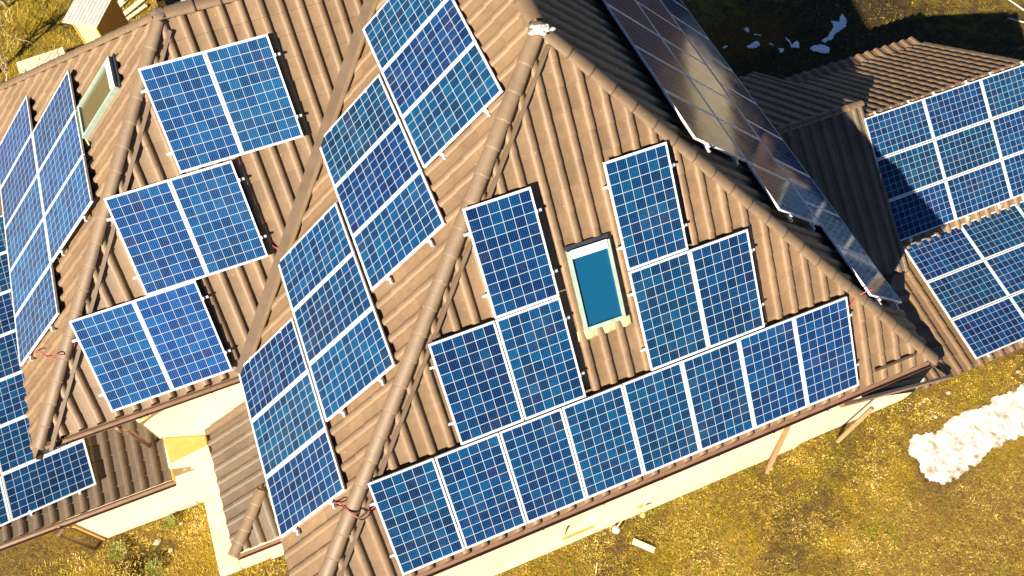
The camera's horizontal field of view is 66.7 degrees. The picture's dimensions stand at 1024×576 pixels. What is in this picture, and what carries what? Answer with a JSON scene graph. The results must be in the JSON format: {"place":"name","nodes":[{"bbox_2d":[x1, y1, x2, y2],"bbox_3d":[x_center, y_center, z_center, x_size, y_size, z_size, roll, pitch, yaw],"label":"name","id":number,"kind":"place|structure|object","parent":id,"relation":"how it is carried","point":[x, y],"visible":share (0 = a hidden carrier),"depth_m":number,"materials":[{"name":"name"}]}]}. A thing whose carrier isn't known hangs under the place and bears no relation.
{"place":"outdoors","nodes":[
{"label":"outdoors","id":0,"kind":"place"},
{"bbox_2d":[0,0,1023,575],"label":"ground","id":1,"kind":"structure","parent":0,"point":[948,18],"depth_m":18.20,"materials":[{"name":"yellow plant"}]},
{"bbox_2d":[62,0,128,43],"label":"shed","id":2,"kind":"structure","parent":1,"relation":"on","point":[90,20],"depth_m":23.03,"materials":[{"name":"white metal"}]},
{"bbox_2d":[0,198,207,551],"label":"side extension","id":3,"kind":"object","parent":1,"relation":"on","point":[138,483],"visible":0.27,"depth_m":15.98,"materials":[{"name":"tile"}]},
{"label":"mounting rail","id":4,"kind":"object","parent":3,"relation":"attached to","visible":0},
{"bbox_2d":[0,331,22,380],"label":"solar panel","id":5,"kind":"object","parent":4,"relation":"attached to","point":[9,362],"visible":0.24,"depth_m":16.72,"materials":[{"name":"blue glass"}]},
{"bbox_2d":[0,372,27,426],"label":"solar panel","id":6,"kind":"object","parent":4,"relation":"attached to","point":[13,405],"visible":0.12,"depth_m":16.33,"materials":[{"name":"blue glass"}]},
{"bbox_2d":[0,416,83,474],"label":"solar panel","id":7,"kind":"object","parent":4,"relation":"attached to","point":[16,451],"visible":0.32,"depth_m":15.94,"materials":[{"name":"blue glass"}]},
{"bbox_2d":[1,440,96,520],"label":"solar panel","id":8,"kind":"object","parent":4,"relation":"attached to","point":[50,479],"visible":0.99,"depth_m":15.67,"materials":[{"name":"blue glass"}]},
{"bbox_2d":[204,403,283,575],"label":"porch","id":9,"kind":"object","parent":1,"relation":"on","point":[242,522],"visible":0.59,"depth_m":15.65,"materials":[{"name":"tile"}]},
{"bbox_2d":[0,0,941,575],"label":"house","id":10,"kind":"structure","parent":1,"relation":"on","point":[576,102],"depth_m":12.12,"materials":[{"name":"brown tile"}]},
{"bbox_2d":[2,140,32,360],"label":"mounting rail","id":11,"kind":"object","parent":10,"relation":"attached to","point":[30,356],"visible":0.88,"depth_m":13.23,"materials":[{"name":"metal"}]},
{"bbox_2d":[0,95,32,188],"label":"solar panel","id":12,"kind":"object","parent":11,"relation":"attached to","point":[17,136],"visible":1,"depth_m":14.98,"materials":[{"name":"blue glass"}]},
{"bbox_2d":[0,134,37,228],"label":"solar panel","id":13,"kind":"object","parent":11,"relation":"attached to","point":[19,180],"visible":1,"depth_m":14.57,"materials":[{"name":"blue glass"}]},
{"bbox_2d":[5,174,43,271],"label":"solar panel","id":14,"kind":"object","parent":11,"relation":"attached to","point":[24,222],"visible":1,"depth_m":14.12,"materials":[{"name":"blue glass"}]},
{"bbox_2d":[9,218,51,317],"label":"solar panel","id":15,"kind":"object","parent":11,"relation":"attached to","point":[30,267],"visible":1,"depth_m":13.66,"materials":[{"name":"blue glass"}]},
{"bbox_2d":[14,264,59,365],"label":"solar panel","id":16,"kind":"object","parent":11,"relation":"attached to","point":[36,315],"visible":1,"depth_m":13.20,"materials":[{"name":"blue glass"}]},
{"bbox_2d":[39,119,64,255],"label":"mounting rail","id":17,"kind":"object","parent":10,"relation":"attached to","point":[62,250],"visible":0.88,"depth_m":12.90,"materials":[{"name":"metal"}]},
{"bbox_2d":[32,70,76,171],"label":"solar panel","id":18,"kind":"object","parent":17,"relation":"attached to","point":[59,111],"visible":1,"depth_m":13.77,"materials":[{"name":"blue glass"}]},
{"bbox_2d":[38,111,84,215],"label":"solar panel","id":19,"kind":"object","parent":17,"relation":"attached to","point":[67,152],"visible":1,"depth_m":13.32,"materials":[{"name":"blue glass"}]},
{"bbox_2d":[44,155,92,262],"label":"solar panel","id":20,"kind":"object","parent":17,"relation":"attached to","point":[70,205],"visible":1,"depth_m":12.86,"materials":[{"name":"blue glass"}]},
{"bbox_2d":[77,53,121,150],"bbox_3d":[-6.804,-3.087,12.807,1.065,1.064,0.941,-20,63,-11],"label":"roof window","id":21,"kind":"structure","parent":10,"relation":"in","point":[105,85],"depth_m":12.72,"materials":[{"name":"beige glass"}]},
{"bbox_2d":[98,349,230,396],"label":"mounting rail","id":22,"kind":"object","parent":10,"relation":"attached to","point":[226,352],"visible":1,"depth_m":13.06,"materials":[{"name":"metal"}]},
{"bbox_2d":[69,300,172,411],"bbox_3d":[-6.345,1.121,12.659,0.992,0.035,1.650,-20,107,-11],"label":"solar panel","id":23,"kind":"object","parent":22,"relation":"attached to","point":[119,352],"visible":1,"depth_m":12.64,"materials":[{"name":"blue glass"}]},
{"bbox_2d":[133,281,232,390],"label":"solar panel","id":24,"kind":"object","parent":22,"relation":"attached to","point":[177,321],"visible":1,"depth_m":12.82,"materials":[{"name":"blue glass"}]},
{"bbox_2d":[132,234,266,279],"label":"mounting rail","id":25,"kind":"object","parent":10,"relation":"attached to","point":[262,237],"visible":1,"depth_m":12.66,"materials":[{"name":"metal"}]},
{"bbox_2d":[104,179,207,295],"bbox_3d":[-5.661,-0.792,12.404,0.992,0.036,1.650,-19,107,-11],"label":"solar panel","id":26,"kind":"object","parent":25,"relation":"attached to","point":[149,221],"visible":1,"depth_m":12.38,"materials":[{"name":"blue glass"}]},
{"bbox_2d":[169,161,267,275],"bbox_3d":[-4.731,-1.122,12.592,0.992,0.035,1.650,-20,107,-11],"label":"solar panel","id":27,"kind":"object","parent":25,"relation":"attached to","point":[217,214],"visible":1,"depth_m":12.57,"materials":[{"name":"blue glass"}]},
{"bbox_2d":[166,114,301,155],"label":"mounting rail","id":28,"kind":"object","parent":10,"relation":"attached to","point":[170,153],"visible":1,"depth_m":12.39,"materials":[{"name":"metal"}]},
{"bbox_2d":[138,51,241,172],"bbox_3d":[-5.002,-2.731,12.140,0.992,0.036,1.650,-20,107,-11],"label":"solar panel","id":29,"kind":"object","parent":28,"relation":"attached to","point":[189,108],"visible":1,"depth_m":12.12,"materials":[{"name":"blue glass"}]},
{"bbox_2d":[204,34,303,154],"bbox_3d":[-4.073,-3.061,12.327,0.992,0.036,1.650,-20,107,-11],"label":"solar panel","id":30,"kind":"object","parent":28,"relation":"attached to","point":[251,85],"visible":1,"depth_m":12.31,"materials":[{"name":"blue glass"}]},
{"bbox_2d":[249,357,299,535],"bbox_3d":[-3.864,2.468,12.543,0.084,0.086,3.186,-20,63,-11],"label":"mounting rail","id":31,"kind":"object","parent":10,"relation":"attached to","point":[296,529],"visible":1,"depth_m":11.86,"materials":[{"name":"metal"}]},
{"bbox_2d":[238,318,308,421],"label":"solar panel","id":32,"kind":"object","parent":31,"relation":"attached to","point":[276,367],"visible":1,"depth_m":12.75,"materials":[{"name":"blue glass"}]},
{"bbox_2d":[251,371,326,477],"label":"solar panel","id":33,"kind":"object","parent":31,"relation":"attached to","point":[289,423],"visible":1,"depth_m":12.30,"materials":[{"name":"blue glass"}]},
{"bbox_2d":[279,327,336,508],"bbox_3d":[-3.221,1.945,12.133,0.084,0.086,3.186,-20,63,-11],"label":"mounting rail","id":34,"kind":"object","parent":10,"relation":"attached to","point":[333,505],"visible":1,"depth_m":11.44,"materials":[{"name":"metal"}]},
{"bbox_2d":[265,429,345,537],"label":"solar panel","id":35,"kind":"object","parent":34,"relation":"attached to","point":[304,483],"visible":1,"depth_m":11.85,"materials":[{"name":"blue glass"}]},
{"bbox_2d":[289,248,346,417],"bbox_3d":[-3.097,0.625,12.277,0.084,0.086,3.186,-20,63,-11],"label":"mounting rail","id":36,"kind":"object","parent":10,"relation":"attached to","point":[343,412],"visible":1,"depth_m":11.59,"materials":[{"name":"metal"}]},
{"bbox_2d":[292,253,373,364],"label":"solar panel","id":37,"kind":"object","parent":36,"relation":"attached to","point":[333,307],"visible":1,"depth_m":12.03,"materials":[{"name":"blue glass"}]},
{"bbox_2d":[309,307,395,421],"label":"solar panel","id":38,"kind":"object","parent":36,"relation":"attached to","point":[353,362],"visible":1,"depth_m":11.58,"materials":[{"name":"blue glass"}]},
{"bbox_2d":[322,214,384,385],"bbox_3d":[-2.455,0.102,11.867,0.084,0.086,3.186,-20,63,-11],"label":"mounting rail","id":39,"kind":"object","parent":10,"relation":"attached to","point":[381,380],"visible":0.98,"depth_m":11.18,"materials":[{"name":"metal"}]},
{"bbox_2d":[278,202,354,310],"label":"solar panel","id":40,"kind":"object","parent":39,"relation":"attached to","point":[317,256],"visible":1,"depth_m":12.48,"materials":[{"name":"blue glass"}]},
{"bbox_2d":[330,128,393,283],"bbox_3d":[-2.370,-1.361,12.068,0.084,0.086,3.186,-20,63,-11],"label":"mounting rail","id":41,"kind":"object","parent":10,"relation":"attached to","point":[389,278],"visible":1,"depth_m":11.38,"materials":[{"name":"metal"}]},
{"bbox_2d":[334,120,421,236],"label":"solar panel","id":42,"kind":"object","parent":41,"relation":"attached to","point":[385,170],"visible":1,"depth_m":11.83,"materials":[{"name":"blue glass"}]},
{"bbox_2d":[364,87,434,246],"bbox_3d":[-1.728,-1.884,11.659,0.084,0.086,3.186,-20,63,-11],"label":"mounting rail","id":43,"kind":"object","parent":10,"relation":"attached to","point":[430,240],"visible":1,"depth_m":10.97,"materials":[{"name":"metal"}]},
{"bbox_2d":[320,74,399,187],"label":"solar panel","id":44,"kind":"object","parent":43,"relation":"attached to","point":[365,122],"visible":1,"depth_m":12.28,"materials":[{"name":"blue glass"}]},
{"bbox_2d":[352,170,445,290],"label":"solar panel","id":45,"kind":"object","parent":43,"relation":"attached to","point":[401,227],"visible":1,"depth_m":11.37,"materials":[{"name":"blue glass"}]},
{"bbox_2d":[376,11,446,159],"bbox_3d":[-1.565,-3.131,11.759,0.084,0.086,3.186,-20,63,-11],"label":"mounting rail","id":46,"kind":"object","parent":10,"relation":"attached to","point":[442,155],"visible":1,"depth_m":11.07,"materials":[{"name":"metal"}]},
{"bbox_2d":[362,0,445,71],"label":"solar panel","id":47,"kind":"object","parent":46,"relation":"attached to","point":[392,28],"visible":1,"depth_m":12.07,"materials":[{"name":"blue glass"}]},
{"bbox_2d":[381,0,476,117],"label":"solar panel","id":48,"kind":"object","parent":46,"relation":"attached to","point":[431,53],"visible":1,"depth_m":11.52,"materials":[{"name":"blue glass"}]},
{"bbox_2d":[402,41,502,167],"bbox_3d":[-0.886,-2.602,11.104,1.650,0.037,0.992,-39,60,26],"label":"solar panel","id":49,"kind":"object","parent":46,"relation":"attached to","point":[455,101],"visible":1,"depth_m":11.07,"materials":[{"name":"blue glass"}]},
{"bbox_2d":[448,371,584,425],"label":"mounting rail","id":50,"kind":"object","parent":10,"relation":"attached to","point":[452,422],"visible":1,"depth_m":11.36,"materials":[{"name":"metal"}]},
{"bbox_2d":[428,320,523,444],"bbox_3d":[-0.500,1.374,11.188,0.992,1.650,0.036,-19,19,-11],"label":"solar panel","id":51,"kind":"object","parent":50,"relation":"attached to","point":[474,376],"visible":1,"depth_m":11.16,"materials":[{"name":"blue glass"}]},
{"bbox_2d":[495,297,585,419],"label":"solar panel","id":52,"kind":"object","parent":50,"relation":"attached to","point":[540,354],"visible":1,"depth_m":11.35,"materials":[{"name":"blue glass"}]},
{"bbox_2d":[481,269,557,297],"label":"mounting rail","id":53,"kind":"object","parent":10,"relation":"attached to","point":[486,294],"visible":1,"depth_m":10.93,"materials":[{"name":"metal"}]},
{"bbox_2d":[462,186,558,318],"bbox_3d":[0.004,-0.479,10.848,0.992,1.650,0.036,-19,19,-11],"label":"solar panel","id":54,"kind":"object","parent":53,"relation":"attached to","point":[510,249],"visible":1,"depth_m":10.82,"materials":[{"name":"blue glass"}]},
{"bbox_2d":[564,233,631,341],"bbox_3d":[1.226,-0.003,11.446,0.884,1.112,1.063,-20,63,-11],"label":"roof window","id":55,"kind":"structure","parent":10,"relation":"in","point":[591,264],"depth_m":11.39,"materials":[{"name":"blue glass"}]},
{"bbox_2d":[389,363,858,557],"bbox_3d":[2.004,2.630,12.275,8.236,0.084,0.085,-20,63,-11],"label":"mounting rail","id":56,"kind":"object","parent":10,"relation":"attached to","point":[391,555],"visible":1,"depth_m":11.71,"materials":[{"name":"metal"}]},
{"bbox_2d":[367,457,464,574],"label":"solar panel","id":57,"kind":"object","parent":56,"relation":"attached to","point":[416,516],"visible":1,"depth_m":11.43,"materials":[{"name":"blue glass"}]},
{"bbox_2d":[434,432,525,548],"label":"solar panel","id":58,"kind":"object","parent":56,"relation":"attached to","point":[478,482],"visible":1,"depth_m":11.62,"materials":[{"name":"blue glass"}]},
{"bbox_2d":[499,408,585,522],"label":"solar panel","id":59,"kind":"object","parent":56,"relation":"attached to","point":[542,463],"visible":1,"depth_m":11.80,"materials":[{"name":"blue glass"}]},
{"bbox_2d":[562,384,643,498],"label":"solar panel","id":60,"kind":"object","parent":56,"relation":"attached to","point":[602,438],"visible":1,"depth_m":11.99,"materials":[{"name":"blue glass"}]},
{"bbox_2d":[622,361,699,474],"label":"solar panel","id":61,"kind":"object","parent":56,"relation":"attached to","point":[659,409],"visible":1,"depth_m":12.18,"materials":[{"name":"blue glass"}]},
{"bbox_2d":[681,339,754,450],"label":"solar panel","id":62,"kind":"object","parent":56,"relation":"attached to","point":[715,381],"visible":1,"depth_m":12.37,"materials":[{"name":"blue glass"}]},
{"bbox_2d":[738,317,806,427],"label":"solar panel","id":63,"kind":"object","parent":56,"relation":"attached to","point":[770,358],"visible":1,"depth_m":12.56,"materials":[{"name":"blue glass"}]},
{"bbox_2d":[793,296,858,405],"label":"solar panel","id":64,"kind":"object","parent":56,"relation":"attached to","point":[824,338],"visible":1,"depth_m":12.74,"materials":[{"name":"blue glass"}]},
{"bbox_2d":[616,223,687,250],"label":"mounting rail","id":65,"kind":"object","parent":10,"relation":"attached to","point":[684,225],"visible":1,"depth_m":11.31,"materials":[{"name":"metal"}]},
{"bbox_2d":[603,142,687,270],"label":"solar panel","id":66,"kind":"object","parent":65,"relation":"attached to","point":[644,200],"visible":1,"depth_m":11.21,"materials":[{"name":"blue glass"}]},
{"bbox_2d":[640,302,763,351],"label":"mounting rail","id":67,"kind":"object","parent":10,"relation":"attached to","point":[645,349],"visible":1,"depth_m":11.84,"materials":[{"name":"metal"}]},
{"bbox_2d":[628,250,707,370],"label":"solar panel","id":68,"kind":"object","parent":67,"relation":"attached to","point":[666,299],"visible":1,"depth_m":11.74,"materials":[{"name":"blue glass"}]},
{"bbox_2d":[689,229,764,347],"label":"solar panel","id":69,"kind":"object","parent":67,"relation":"attached to","point":[723,268],"visible":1,"depth_m":11.93,"materials":[{"name":"blue glass"}]},
{"bbox_2d":[729,155,738,165],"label":"mounting rail","id":70,"kind":"object","parent":10,"relation":"attached to","point":[735,160],"visible":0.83,"depth_m":12.35,"materials":[{"name":"metal"}]},
{"bbox_2d":[606,4,686,74],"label":"solar panel","id":71,"kind":"object","parent":70,"relation":"attached to","point":[638,35],"visible":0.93,"depth_m":13.08,"materials":[{"name":"blue glass"}]},
{"bbox_2d":[633,46,715,116],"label":"solar panel","id":72,"kind":"object","parent":70,"relation":"attached to","point":[672,81],"visible":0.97,"depth_m":12.62,"materials":[{"name":"blue glass"}]},
{"bbox_2d":[663,91,745,161],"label":"solar panel","id":73,"kind":"object","parent":70,"relation":"attached to","point":[704,127],"visible":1,"depth_m":12.16,"materials":[{"name":"blue glass"}]},
{"bbox_2d":[806,221,814,230],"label":"mounting rail","id":74,"kind":"object","parent":10,"relation":"attached to","point":[811,226],"visible":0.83,"depth_m":13.15,"materials":[{"name":"metal"}]},
{"bbox_2d":[637,2,705,64],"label":"solar panel","id":75,"kind":"object","parent":74,"relation":"attached to","point":[670,33],"visible":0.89,"depth_m":14.82,"materials":[{"name":"blue glass"}]},
{"bbox_2d":[662,38,731,100],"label":"solar panel","id":76,"kind":"object","parent":74,"relation":"attached to","point":[696,69],"visible":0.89,"depth_m":14.36,"materials":[{"name":"blue glass"}]},
{"bbox_2d":[689,77,759,139],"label":"solar panel","id":77,"kind":"object","parent":74,"relation":"attached to","point":[723,108],"visible":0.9,"depth_m":13.91,"materials":[{"name":"blue glass"}]},
{"bbox_2d":[717,118,788,180],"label":"solar panel","id":78,"kind":"object","parent":74,"relation":"attached to","point":[753,150],"visible":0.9,"depth_m":13.45,"materials":[{"name":"blue glass"}]},
{"bbox_2d":[747,163,819,225],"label":"solar panel","id":79,"kind":"object","parent":74,"relation":"attached to","point":[784,195],"visible":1,"depth_m":12.96,"materials":[{"name":"blue glass"}]},
{"bbox_2d":[891,301,898,309],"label":"mounting rail","id":80,"kind":"object","parent":10,"relation":"attached to","point":[895,305],"visible":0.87,"depth_m":13.75,"materials":[{"name":"metal"}]},
{"bbox_2d":[695,48,755,103],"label":"solar panel","id":81,"kind":"object","parent":80,"relation":"attached to","point":[724,75],"visible":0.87,"depth_m":15.86,"materials":[{"name":"blue glass"}]},
{"bbox_2d":[720,83,782,139],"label":"solar panel","id":82,"kind":"object","parent":80,"relation":"attached to","point":[751,111],"visible":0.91,"depth_m":15.41,"materials":[{"name":"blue glass"}]},
{"bbox_2d":[746,120,809,176],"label":"solar panel","id":83,"kind":"object","parent":80,"relation":"attached to","point":[777,148],"visible":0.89,"depth_m":14.95,"materials":[{"name":"blue glass"}]},
{"bbox_2d":[775,160,838,215],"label":"solar panel","id":84,"kind":"object","parent":80,"relation":"attached to","point":[807,189],"visible":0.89,"depth_m":14.51,"materials":[{"name":"blue glass"}]},
{"bbox_2d":[805,202,868,257],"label":"solar panel","id":85,"kind":"object","parent":80,"relation":"attached to","point":[836,230],"visible":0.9,"depth_m":14.02,"materials":[{"name":"blue glass"}]},
{"bbox_2d":[836,247,901,302],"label":"solar panel","id":86,"kind":"object","parent":80,"relation":"attached to","point":[867,273],"visible":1,"depth_m":13.56,"materials":[{"name":"blue glass"}]},
{"bbox_2d":[738,36,1023,442],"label":"garage","id":87,"kind":"structure","parent":1,"relation":"on","point":[817,116],"depth_m":18.34,"materials":[{"name":"brown tile"}]},
{"bbox_2d":[873,111,912,242],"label":"mounting rail","id":88,"kind":"object","parent":87,"relation":"attached to","point":[910,238],"visible":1,"depth_m":18.49,"materials":[{"name":"metal"}]},
{"bbox_2d":[864,99,933,159],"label":"solar panel","id":89,"kind":"object","parent":88,"relation":"attached to","point":[900,128],"visible":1,"depth_m":18.33,"materials":[{"name":"blue glass"}]},
{"bbox_2d":[876,140,944,199],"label":"solar panel","id":90,"kind":"object","parent":88,"relation":"attached to","point":[912,169],"visible":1,"depth_m":18.43,"materials":[{"name":"blue glass"}]},
{"bbox_2d":[889,181,955,240],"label":"solar panel","id":91,"kind":"object","parent":88,"relation":"attached to","point":[920,211],"visible":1,"depth_m":18.53,"materials":[{"name":"blue glass"}]},
{"bbox_2d":[932,91,969,220],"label":"mounting rail","id":92,"kind":"object","parent":87,"relation":"attached to","point":[967,217],"visible":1,"depth_m":18.77,"materials":[{"name":"metal"}]},
{"bbox_2d":[923,79,989,138],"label":"solar panel","id":93,"kind":"object","parent":92,"relation":"attached to","point":[956,109],"visible":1,"depth_m":18.64,"materials":[{"name":"blue glass"}]},
{"bbox_2d":[934,120,1000,179],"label":"solar panel","id":94,"kind":"object","parent":92,"relation":"attached to","point":[967,149],"visible":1,"depth_m":18.74,"materials":[{"name":"blue glass"}]},
{"bbox_2d":[945,160,1011,219],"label":"solar panel","id":95,"kind":"object","parent":92,"relation":"attached to","point":[978,189],"visible":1,"depth_m":18.84,"materials":[{"name":"blue glass"}]},
{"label":"mounting rail","id":96,"kind":"object","parent":87,"relation":"attached to","visible":0},
{"bbox_2d":[903,227,982,282],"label":"solar panel","id":97,"kind":"object","parent":96,"relation":"attached to","point":[945,253],"visible":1,"depth_m":18.57,"materials":[{"name":"blue glass"}]},
{"bbox_2d":[926,260,1008,319],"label":"solar panel","id":98,"kind":"object","parent":96,"relation":"attached to","point":[968,289],"visible":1,"depth_m":18.23,"materials":[{"name":"blue glass"}]},
{"bbox_2d":[951,297,1023,358],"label":"solar panel","id":99,"kind":"object","parent":96,"relation":"attached to","point":[991,328],"visible":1,"depth_m":17.87,"materials":[{"name":"blue glass"}]},
{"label":"mounting rail","id":100,"kind":"object","parent":87,"relation":"attached to","visible":0},
{"bbox_2d":[961,204,1023,259],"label":"solar panel","id":101,"kind":"object","parent":100,"relation":"attached to","point":[995,233],"visible":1,"depth_m":18.88,"materials":[{"name":"blue glass"}]},
{"bbox_2d":[984,245,1023,295],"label":"solar panel","id":102,"kind":"object","parent":100,"relation":"attached to","point":[1007,268],"visible":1,"depth_m":18.50,"materials":[{"name":"blue glass"}]},
{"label":"mounting rail","id":103,"kind":"object","parent":87,"relation":"attached to","visible":0},
{"bbox_2d":[980,64,1023,118],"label":"solar panel","id":104,"kind":"object","parent":103,"relation":"attached to","point":[1003,91],"visible":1,"depth_m":18.91,"materials":[{"name":"blue glass"}]},
{"bbox_2d":[991,108,1023,158],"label":"solar panel","id":105,"kind":"object","parent":103,"relation":"attached to","point":[1008,128],"visible":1,"depth_m":18.97,"materials":[{"name":"blue glass"}]},
{"bbox_2d":[907,383,1023,484],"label":"snow patch","id":106,"kind":"object","parent":1,"relation":"on","point":[955,446],"visible":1,"depth_m":18.87,"materials":[{"name":"white snow"}]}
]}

